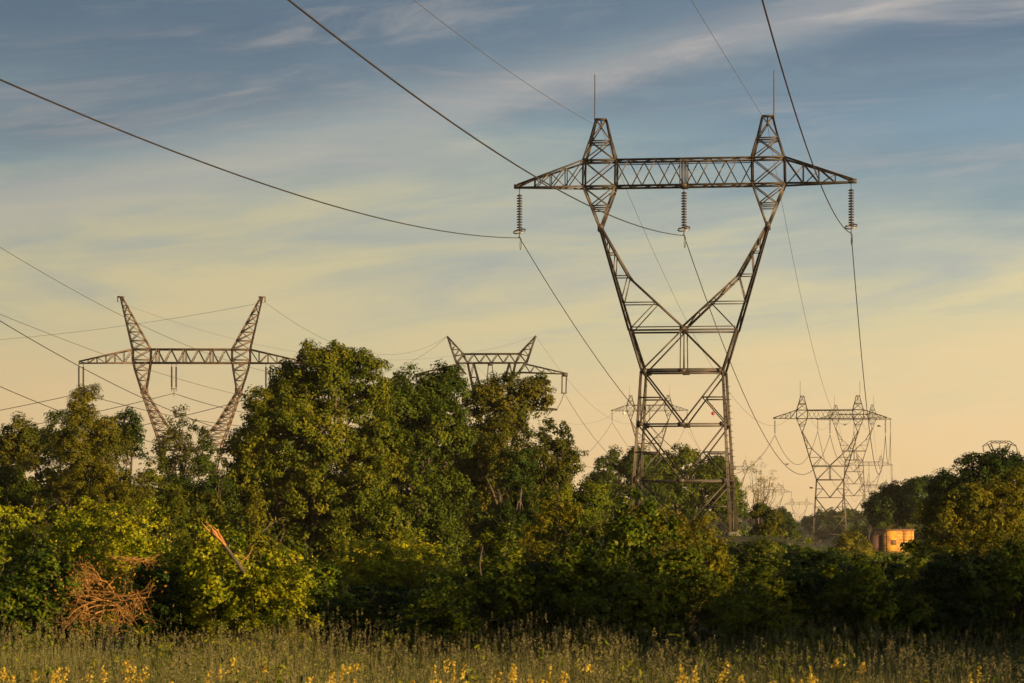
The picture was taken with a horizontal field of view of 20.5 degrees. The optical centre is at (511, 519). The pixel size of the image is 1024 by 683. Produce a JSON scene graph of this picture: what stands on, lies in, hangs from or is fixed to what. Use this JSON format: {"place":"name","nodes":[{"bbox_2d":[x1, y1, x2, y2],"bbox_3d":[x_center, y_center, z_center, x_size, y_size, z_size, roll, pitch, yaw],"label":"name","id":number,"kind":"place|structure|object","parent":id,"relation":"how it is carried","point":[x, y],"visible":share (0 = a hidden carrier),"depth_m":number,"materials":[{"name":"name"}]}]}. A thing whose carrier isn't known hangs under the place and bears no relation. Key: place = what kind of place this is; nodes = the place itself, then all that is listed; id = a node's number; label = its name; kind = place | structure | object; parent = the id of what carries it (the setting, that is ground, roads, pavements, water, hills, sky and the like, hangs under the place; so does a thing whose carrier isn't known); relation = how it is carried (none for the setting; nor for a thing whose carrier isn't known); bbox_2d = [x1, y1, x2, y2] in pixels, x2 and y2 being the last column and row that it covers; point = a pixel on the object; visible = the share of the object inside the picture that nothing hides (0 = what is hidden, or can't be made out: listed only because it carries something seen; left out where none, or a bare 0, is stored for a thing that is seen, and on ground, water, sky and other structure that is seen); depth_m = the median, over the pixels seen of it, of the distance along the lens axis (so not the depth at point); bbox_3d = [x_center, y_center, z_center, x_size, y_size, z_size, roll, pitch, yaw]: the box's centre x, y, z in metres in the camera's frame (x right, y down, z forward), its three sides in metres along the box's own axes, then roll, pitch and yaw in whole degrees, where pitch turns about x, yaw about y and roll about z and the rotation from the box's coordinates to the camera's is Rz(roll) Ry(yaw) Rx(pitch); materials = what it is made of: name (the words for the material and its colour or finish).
{"place":"outdoors","nodes":[
{"label":"outdoors","id":0,"kind":"place"},
{"bbox_2d":[0,321,280,443],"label":"power line","id":1,"kind":"object","parent":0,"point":[102,378],"visible":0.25,"depth_m":196.64,"materials":[{"name":"metal"}]},
{"bbox_2d":[0,0,1023,520],"label":"sky","id":2,"kind":"structure","parent":0,"point":[920,103],"materials":[{"name":"blue"}]},
{"bbox_2d":[13,521,1023,682],"bbox_3d":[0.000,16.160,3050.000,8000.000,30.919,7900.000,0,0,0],"label":"ground","id":3,"kind":"structure","parent":0,"point":[739,539],"depth_m":184.18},
{"bbox_2d":[0,411,60,562],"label":"tree","id":4,"kind":"object","parent":3,"relation":"on","point":[23,449],"visible":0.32,"depth_m":115.47,"materials":[{"name":"green plant"}]},
{"bbox_2d":[0,461,64,565],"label":"tree","id":5,"kind":"object","parent":3,"relation":"on","point":[17,496],"visible":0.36,"depth_m":97.43,"materials":[{"name":"green plant"}]},
{"bbox_2d":[0,522,95,657],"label":"bush","id":6,"kind":"object","parent":3,"relation":"on","point":[19,590],"visible":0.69,"depth_m":44.63,"materials":[{"name":"green plant"}]},
{"bbox_2d":[0,487,104,634],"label":"bush","id":7,"kind":"object","parent":3,"relation":"on","point":[19,540],"visible":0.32,"depth_m":53.53,"materials":[{"name":"green plant"}]},
{"bbox_2d":[0,541,106,656],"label":"bush","id":8,"kind":"object","parent":3,"relation":"on","point":[46,560],"visible":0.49,"depth_m":44.68,"materials":[{"name":"green plant"}]},
{"bbox_2d":[35,407,88,526],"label":"tree","id":9,"kind":"object","parent":3,"relation":"on","point":[54,417],"visible":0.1,"depth_m":111.84,"materials":[{"name":"green plant"}]},
{"bbox_2d":[25,383,155,561],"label":"willow","id":10,"kind":"object","parent":3,"relation":"on","point":[100,447],"visible":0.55,"depth_m":93.45,"materials":[{"name":"green plant"}]},
{"bbox_2d":[21,553,173,652],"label":"dead bush","id":11,"kind":"object","parent":3,"relation":"on","point":[94,600],"visible":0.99,"depth_m":42.09,"materials":[{"name":"brown plant"}]},
{"bbox_2d":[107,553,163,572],"bbox_3d":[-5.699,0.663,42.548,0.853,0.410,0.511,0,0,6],"label":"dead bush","id":12,"kind":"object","parent":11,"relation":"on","point":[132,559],"visible":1,"depth_m":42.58,"materials":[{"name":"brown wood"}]},
{"bbox_2d":[40,495,157,633],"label":"bush","id":13,"kind":"object","parent":3,"relation":"on","point":[86,502],"visible":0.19,"depth_m":54.34,"materials":[{"name":"green plant"}]},
{"bbox_2d":[60,482,180,639],"bbox_3d":[-7.335,0.871,53.178,1.829,3.230,2.732,0,0,35],"label":"bush","id":14,"kind":"object","parent":3,"relation":"on","point":[118,549],"visible":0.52,"depth_m":52.95,"materials":[{"name":"green plant"}]},
{"bbox_2d":[91,405,150,552],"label":"tree","id":15,"kind":"object","parent":3,"relation":"on","point":[133,429],"visible":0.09,"depth_m":119.67,"materials":[{"name":"green plant"}]},
{"bbox_2d":[110,542,206,654],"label":"bush","id":16,"kind":"object","parent":3,"relation":"on","point":[166,610],"visible":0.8,"depth_m":44.20,"materials":[{"name":"green plant"}]},
{"bbox_2d":[140,455,206,559],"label":"tree","id":17,"kind":"object","parent":3,"relation":"on","point":[152,477],"visible":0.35,"depth_m":95.51,"materials":[{"name":"green plant"}]},
{"bbox_2d":[151,404,215,481],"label":"tree","id":18,"kind":"object","parent":3,"relation":"on","point":[183,453],"visible":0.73,"depth_m":149.87,"materials":[{"name":"green leaf"},{"name":"bark"}]},
{"bbox_2d":[78,296,302,485],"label":"pylon","id":19,"kind":"object","parent":3,"relation":"on","point":[144,391],"visible":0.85,"depth_m":307.53,"materials":[{"name":"metal"}]},
{"bbox_2d":[0,393,249,430],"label":"power line","id":20,"kind":"object","parent":19,"relation":"hanging from","point":[154,398],"visible":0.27,"depth_m":313.01,"materials":[{"name":"metal"}]},
{"bbox_2d":[0,393,355,427],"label":"power line","id":21,"kind":"object","parent":19,"relation":"hanging from","point":[117,403],"visible":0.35,"depth_m":316.79,"materials":[{"name":"metal"}]},
{"bbox_2d":[142,397,254,425],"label":"power line","id":22,"kind":"object","parent":19,"relation":"hanging from","point":[196,412],"visible":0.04,"depth_m":314.94,"materials":[{"name":"metal"}]},
{"bbox_2d":[0,302,445,354],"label":"power line","id":23,"kind":"object","parent":19,"relation":"attached to","point":[220,310],"visible":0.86,"depth_m":321.73,"materials":[{"name":"metal"}]},
{"bbox_2d":[119,302,533,359],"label":"power line","id":24,"kind":"object","parent":19,"relation":"attached to","point":[293,351],"visible":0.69,"depth_m":347.36,"materials":[{"name":"metal"}]},
{"bbox_2d":[148,437,247,553],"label":"tree","id":25,"kind":"object","parent":3,"relation":"on","point":[210,483],"visible":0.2,"depth_m":101.65,"materials":[{"name":"green plant"}]},
{"bbox_2d":[142,521,276,654],"bbox_3d":[-4.787,1.270,44.545,2.263,2.510,2.254,0,0,16],"label":"bush","id":26,"kind":"object","parent":3,"relation":"on","point":[217,580],"visible":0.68,"depth_m":43.93,"materials":[{"name":"green plant"}]},
{"bbox_2d":[160,471,285,636],"bbox_3d":[-5.122,0.668,50.029,2.382,3.104,1.825,0,0,23],"label":"bush","id":27,"kind":"object","parent":3,"relation":"on","point":[214,498],"visible":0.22,"depth_m":49.81,"materials":[{"name":"green plant"}]},
{"bbox_2d":[191,546,323,655],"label":"bush","id":28,"kind":"object","parent":3,"relation":"on","point":[272,599],"visible":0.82,"depth_m":43.58,"materials":[{"name":"green plant"}]},
{"bbox_2d":[201,522,252,572],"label":"broken branch","id":29,"kind":"object","parent":28,"relation":"in","point":[231,554],"visible":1,"depth_m":43.11,"materials":[{"name":"brown plant"}]},
{"bbox_2d":[230,511,342,636],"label":"bush","id":30,"kind":"object","parent":3,"relation":"on","point":[326,574],"visible":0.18,"depth_m":53.86,"materials":[{"name":"green plant"}]},
{"bbox_2d":[216,338,416,565],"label":"ash tree","id":31,"kind":"object","parent":3,"relation":"on","point":[331,514],"visible":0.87,"depth_m":109.06,"materials":[{"name":"green plant"}]},
{"bbox_2d":[248,551,386,654],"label":"bush","id":32,"kind":"object","parent":3,"relation":"on","point":[348,604],"visible":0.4,"depth_m":44.34,"materials":[{"name":"green plant"}]},
{"bbox_2d":[7,406,749,567],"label":"thicket","id":33,"kind":"object","parent":3,"relation":"on","point":[479,514],"visible":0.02,"depth_m":130.52,"materials":[{"name":"green plant"}]},
{"bbox_2d":[315,536,446,607],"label":"bush","id":34,"kind":"object","parent":3,"relation":"on","point":[355,573],"visible":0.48,"depth_m":55.04,"materials":[{"name":"green plant"}]},
{"bbox_2d":[337,573,426,654],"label":"bush","id":35,"kind":"object","parent":3,"relation":"on","point":[373,592],"visible":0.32,"depth_m":44.69,"materials":[{"name":"green plant"}]},
{"bbox_2d":[369,517,465,608],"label":"bush","id":36,"kind":"object","parent":3,"relation":"on","point":[428,563],"visible":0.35,"depth_m":55.55,"materials":[{"name":"green plant"}]},
{"bbox_2d":[358,360,478,568],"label":"ash tree","id":37,"kind":"object","parent":3,"relation":"on","point":[424,415],"visible":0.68,"depth_m":116.21,"materials":[{"name":"green plant"}]},
{"bbox_2d":[369,558,497,662],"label":"bush","id":38,"kind":"object","parent":3,"relation":"on","point":[437,615],"visible":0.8,"depth_m":42.84,"materials":[{"name":"green plant"}]},
{"bbox_2d":[444,507,530,632],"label":"bush","id":39,"kind":"object","parent":3,"relation":"on","point":[507,551],"visible":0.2,"depth_m":55.66,"materials":[{"name":"green plant"}]},
{"bbox_2d":[0,657,981,682],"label":"wild flowers","id":40,"kind":"object","parent":3,"relation":"on","point":[331,672],"visible":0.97,"depth_m":27.73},
{"bbox_2d":[415,335,567,448],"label":"pylon","id":41,"kind":"object","parent":3,"relation":"on","point":[520,354],"visible":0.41,"depth_m":449.46,"materials":[{"name":"metal"}]},
{"bbox_2d":[0,386,231,458],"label":"power line","id":42,"kind":"object","parent":41,"relation":"hanging from","point":[63,412],"visible":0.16,"depth_m":204.06,"materials":[{"name":"metal"}]},
{"bbox_2d":[0,314,238,394],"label":"power line","id":43,"kind":"object","parent":41,"relation":"hanging from","point":[112,357],"visible":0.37,"depth_m":203.84,"materials":[{"name":"metal"}]},
{"bbox_2d":[0,247,443,372],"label":"power line","id":44,"kind":"object","parent":41,"relation":"attached to","point":[161,334],"visible":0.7,"depth_m":208.22,"materials":[{"name":"metal"}]},
{"bbox_2d":[434,371,556,569],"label":"poplar","id":45,"kind":"object","parent":3,"relation":"on","point":[479,470],"visible":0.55,"depth_m":122.53,"materials":[{"name":"green leaf"},{"name":"bark"}]},
{"bbox_2d":[1,559,1014,622],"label":"undergrowth","id":46,"kind":"object","parent":3,"relation":"on","point":[465,574],"depth_m":79.30,"materials":[{"name":"green plant"}]},
{"bbox_2d":[449,546,571,660],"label":"bush","id":47,"kind":"object","parent":3,"relation":"on","point":[520,598],"visible":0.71,"depth_m":43.40,"materials":[{"name":"green plant"}]},
{"bbox_2d":[0,592,1023,682],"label":"grass seed heads","id":48,"kind":"object","parent":3,"relation":"on","point":[630,651],"depth_m":35.55,"materials":[{"name":"plant"}]},
{"bbox_2d":[0,619,1023,682],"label":"meadow weeds","id":49,"kind":"object","parent":3,"relation":"on","point":[1014,668],"visible":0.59,"depth_m":36.22,"materials":[{"name":"green plant"}]},
{"bbox_2d":[0,633,1023,682],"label":"grass","id":50,"kind":"structure","parent":3,"relation":"on","point":[856,674],"depth_m":38.68,"materials":[{"name":"plant"}]},
{"bbox_2d":[471,448,556,567],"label":"tree","id":51,"kind":"object","parent":3,"relation":"on","point":[511,508],"visible":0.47,"depth_m":91.78,"materials":[{"name":"green plant"}]},
{"bbox_2d":[515,417,593,548],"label":"poplar","id":52,"kind":"object","parent":3,"relation":"on","point":[561,472],"visible":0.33,"depth_m":117.82,"materials":[{"name":"green leaf"},{"name":"bark"}]},
{"bbox_2d":[503,534,609,660],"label":"bush","id":53,"kind":"object","parent":3,"relation":"on","point":[538,566],"visible":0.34,"depth_m":43.48,"materials":[{"name":"green plant"}]},
{"bbox_2d":[512,483,623,635],"bbox_3d":[0.936,0.768,52.104,1.898,2.906,2.478,0,0,36],"label":"bush","id":54,"kind":"object","parent":3,"relation":"on","point":[563,511],"visible":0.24,"depth_m":51.63,"materials":[{"name":"green plant"}]},
{"bbox_2d":[534,479,615,543],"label":"bush","id":55,"kind":"object","parent":3,"relation":"on","point":[593,508],"visible":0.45,"depth_m":87.67,"materials":[{"name":"green plant"}]},
{"bbox_2d":[289,504,922,539],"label":"distant trees","id":56,"kind":"object","parent":3,"relation":"on","point":[807,523],"visible":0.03,"depth_m":686.84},
{"bbox_2d":[543,514,679,660],"bbox_3d":[1.552,1.146,43.220,2.037,2.467,2.050,0,0,-30],"label":"bush","id":57,"kind":"object","parent":3,"relation":"on","point":[596,602],"visible":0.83,"depth_m":42.94,"materials":[{"name":"green plant"}]},
{"bbox_2d":[560,466,683,637],"bbox_3d":[1.870,0.738,51.724,2.669,3.442,2.685,0,0,6],"label":"bush","id":58,"kind":"object","parent":3,"relation":"on","point":[630,530],"visible":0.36,"depth_m":50.95,"materials":[{"name":"green plant"}]},
{"bbox_2d":[576,444,669,521],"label":"tree","id":59,"kind":"object","parent":3,"relation":"on","point":[623,467],"visible":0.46,"depth_m":231.17,"materials":[{"name":"green plant"}]},
{"bbox_2d":[611,395,687,450],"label":"pylon","id":60,"kind":"object","parent":3,"relation":"on","point":[656,437],"visible":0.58,"depth_m":882.96,"materials":[{"name":"metal"}]},
{"bbox_2d":[616,503,702,555],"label":"bush","id":61,"kind":"object","parent":3,"relation":"on","point":[683,524],"visible":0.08,"depth_m":83.83,"materials":[{"name":"green plant"}]},
{"bbox_2d":[600,533,743,660],"bbox_3d":[2.318,1.201,43.372,2.240,2.015,1.683,0,0,23],"label":"bush","id":62,"kind":"object","parent":3,"relation":"on","point":[685,598],"visible":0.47,"depth_m":43.16,"materials":[{"name":"green plant"}]},
{"bbox_2d":[609,503,736,634],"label":"bush","id":63,"kind":"object","parent":3,"relation":"on","point":[711,563],"visible":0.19,"depth_m":51.95,"materials":[{"name":"green plant"}]},
{"bbox_2d":[513,70,857,535],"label":"pylon","id":64,"kind":"object","parent":3,"relation":"on","point":[683,329],"visible":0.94,"depth_m":199.80,"materials":[{"name":"metal"}]},
{"bbox_2d":[0,79,858,501],"bbox_3d":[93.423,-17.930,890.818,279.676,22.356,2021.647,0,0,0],"label":"power line","id":65,"kind":"object","parent":64,"relation":"hanging from","point":[330,205],"visible":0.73,"depth_m":128.66,"materials":[{"name":"metal"}]},
{"bbox_2d":[288,0,870,486],"bbox_3d":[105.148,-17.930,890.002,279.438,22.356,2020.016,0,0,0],"label":"power line","id":66,"kind":"object","parent":64,"relation":"hanging from","point":[540,180],"visible":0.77,"depth_m":114.03,"materials":[{"name":"metal"}]},
{"bbox_2d":[414,0,860,474],"bbox_3d":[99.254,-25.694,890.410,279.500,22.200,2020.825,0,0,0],"label":"power line","id":67,"kind":"object","parent":64,"relation":"attached to","point":[628,194],"visible":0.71,"depth_m":211.56,"materials":[{"name":"metal"}]},
{"bbox_2d":[691,0,882,477],"bbox_3d":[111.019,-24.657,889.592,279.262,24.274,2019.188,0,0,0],"label":"power line","id":68,"kind":"object","parent":64,"relation":"attached to","point":[785,221],"visible":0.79,"depth_m":231.45,"materials":[{"name":"metal"}]},
{"bbox_2d":[761,0,892,482],"bbox_3d":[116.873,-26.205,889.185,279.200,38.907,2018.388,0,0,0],"label":"power line","id":69,"kind":"object","parent":64,"relation":"hanging from","point":[835,216],"visible":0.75,"depth_m":146.47,"materials":[{"name":"metal"}]},
{"bbox_2d":[454,529,933,575],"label":"scrub","id":70,"kind":"object","parent":3,"relation":"on","point":[903,560],"visible":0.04,"depth_m":194.45,"materials":[{"name":"green plant"}]},
{"bbox_2d":[649,442,750,530],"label":"tree","id":71,"kind":"object","parent":3,"relation":"on","point":[694,503],"visible":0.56,"depth_m":242.97,"materials":[{"name":"green plant"}]},
{"bbox_2d":[679,529,787,571],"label":"bush","id":72,"kind":"object","parent":3,"relation":"on","point":[758,547],"visible":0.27,"depth_m":89.60,"materials":[{"name":"green plant"}]},
{"bbox_2d":[734,460,756,519],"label":"pylon","id":73,"kind":"object","parent":3,"relation":"on","point":[744,472],"visible":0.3,"depth_m":1453.66,"materials":[{"name":"metal"}]},
{"bbox_2d":[690,545,815,635],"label":"bush","id":74,"kind":"object","parent":3,"relation":"on","point":[747,559],"visible":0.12,"depth_m":53.83,"materials":[{"name":"green plant"}]},
{"bbox_2d":[678,543,829,662],"bbox_3d":[3.682,1.333,43.051,2.050,2.030,2.037,0,0,-29],"label":"bush","id":75,"kind":"object","parent":3,"relation":"on","point":[758,608],"visible":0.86,"depth_m":42.78,"materials":[{"name":"green plant"}]},
{"bbox_2d":[742,456,780,535],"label":"tree","id":76,"kind":"object","parent":3,"relation":"on","point":[760,499],"visible":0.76,"depth_m":249.75,"materials":[{"name":"green plant"}]},
{"bbox_2d":[747,502,785,535],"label":"tree","id":77,"kind":"object","parent":3,"relation":"on","point":[768,527],"visible":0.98,"depth_m":189.55,"materials":[{"name":"green plant"}]},
{"bbox_2d":[755,485,791,507],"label":"pylon","id":78,"kind":"object","parent":3,"relation":"on","point":[777,491],"visible":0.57,"depth_m":1849.52,"materials":[{"name":"metal"}]},
{"bbox_2d":[771,510,801,540],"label":"tree","id":79,"kind":"object","parent":3,"relation":"on","point":[790,525],"visible":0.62,"depth_m":329.80,"materials":[{"name":"green plant"}]},
{"bbox_2d":[786,498,812,519],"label":"pylon","id":80,"kind":"object","parent":3,"relation":"on","point":[799,504],"visible":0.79,"depth_m":2319.58,"materials":[{"name":"metal"}]},
{"bbox_2d":[752,553,865,660],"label":"bush","id":81,"kind":"object","parent":3,"relation":"on","point":[803,585],"visible":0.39,"depth_m":43.59,"materials":[{"name":"green plant"}]},
{"bbox_2d":[767,536,855,586],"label":"bush","id":82,"kind":"object","parent":3,"relation":"on","point":[810,560],"visible":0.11,"depth_m":55.55,"materials":[{"name":"green plant"}]},
{"bbox_2d":[771,540,852,567],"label":"bush","id":83,"kind":"object","parent":3,"relation":"on","point":[830,549],"visible":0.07,"depth_m":95.97,"materials":[{"name":"green plant"}]},
{"bbox_2d":[773,395,886,545],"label":"pylon","id":84,"kind":"object","parent":3,"relation":"on","point":[828,465],"visible":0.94,"depth_m":603.09,"materials":[{"name":"metal"}]},
{"bbox_2d":[816,507,867,531],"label":"tree","id":85,"kind":"object","parent":3,"relation":"on","point":[836,517],"visible":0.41,"depth_m":697.77,"materials":[{"name":"green plant"}]},
{"bbox_2d":[806,554,895,659],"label":"bush","id":86,"kind":"object","parent":3,"relation":"on","point":[830,571],"visible":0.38,"depth_m":43.40,"materials":[{"name":"green plant"}]},
{"bbox_2d":[831,528,876,556],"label":"bush","id":87,"kind":"object","parent":3,"relation":"on","point":[846,543],"visible":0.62,"depth_m":214.22,"materials":[{"name":"green plant"}]},
{"bbox_2d":[817,398,891,510],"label":"pylon","id":88,"kind":"object","parent":3,"relation":"on","point":[855,450],"visible":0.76,"depth_m":918.75,"materials":[{"name":"metal"}]},
{"bbox_2d":[836,523,873,548],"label":"bush","id":89,"kind":"object","parent":3,"relation":"on","point":[863,530],"visible":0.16,"depth_m":404.73,"materials":[{"name":"green plant"}]},
{"bbox_2d":[818,551,906,634],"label":"bush","id":90,"kind":"object","parent":3,"relation":"on","point":[891,565],"visible":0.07,"depth_m":53.71,"materials":[{"name":"green plant"}]},
{"bbox_2d":[845,450,892,510],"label":"pylon","id":91,"kind":"object","parent":3,"relation":"on","point":[868,464],"visible":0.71,"depth_m":1439.20,"materials":[{"name":"metal"}]},
{"bbox_2d":[860,491,892,540],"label":"tree","id":92,"kind":"object","parent":3,"relation":"on","point":[879,524],"visible":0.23,"depth_m":299.75,"materials":[{"name":"green plant"}]},
{"bbox_2d":[865,529,914,553],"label":"brick shed","id":93,"kind":"structure","parent":3,"relation":"on","point":[890,540],"depth_m":398.30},
{"bbox_2d":[831,536,954,661],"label":"bush","id":94,"kind":"object","parent":3,"relation":"on","point":[886,612],"visible":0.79,"depth_m":42.73,"materials":[{"name":"green plant"}]},
{"bbox_2d":[872,519,915,530],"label":"bush","id":95,"kind":"object","parent":3,"relation":"on","point":[894,526],"visible":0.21,"depth_m":429.35,"materials":[{"name":"green plant"}]},
{"bbox_2d":[863,474,938,528],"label":"tree","id":96,"kind":"object","parent":3,"relation":"on","point":[892,502],"visible":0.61,"depth_m":259.06,"materials":[{"name":"green plant"}]},
{"bbox_2d":[914,524,933,543],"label":"bush","id":97,"kind":"object","parent":3,"relation":"on","point":[916,537],"visible":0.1,"depth_m":407.21,"materials":[{"name":"green plant"}]},
{"bbox_2d":[888,529,967,639],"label":"bush","id":98,"kind":"object","parent":3,"relation":"on","point":[914,546],"visible":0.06,"depth_m":51.92,"materials":[{"name":"green plant"}]},
{"bbox_2d":[897,533,1020,662],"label":"bush","id":99,"kind":"object","parent":3,"relation":"on","point":[966,602],"visible":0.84,"depth_m":42.66,"materials":[{"name":"green plant"}]},
{"bbox_2d":[912,464,1023,557],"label":"tree","id":100,"kind":"object","parent":3,"relation":"on","point":[976,502],"visible":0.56,"depth_m":79.57,"materials":[{"name":"green plant"}]},
{"bbox_2d":[923,445,1023,559],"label":"tree","id":101,"kind":"object","parent":3,"relation":"on","point":[989,463],"visible":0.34,"depth_m":117.69,"materials":[{"name":"green plant"}]},
{"bbox_2d":[926,498,1023,638],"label":"bush","id":102,"kind":"object","parent":3,"relation":"on","point":[987,521],"visible":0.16,"depth_m":51.69,"materials":[{"name":"green plant"}]},
{"bbox_2d":[963,527,1023,662],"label":"bush","id":103,"kind":"object","parent":3,"relation":"on","point":[1015,579],"visible":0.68,"depth_m":42.75,"materials":[{"name":"green plant"}]},
{"bbox_2d":[983,441,1017,456],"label":"pylon","id":104,"kind":"object","parent":3,"relation":"on","point":[999,445],"visible":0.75,"depth_m":999.73,"materials":[{"name":"metal"}]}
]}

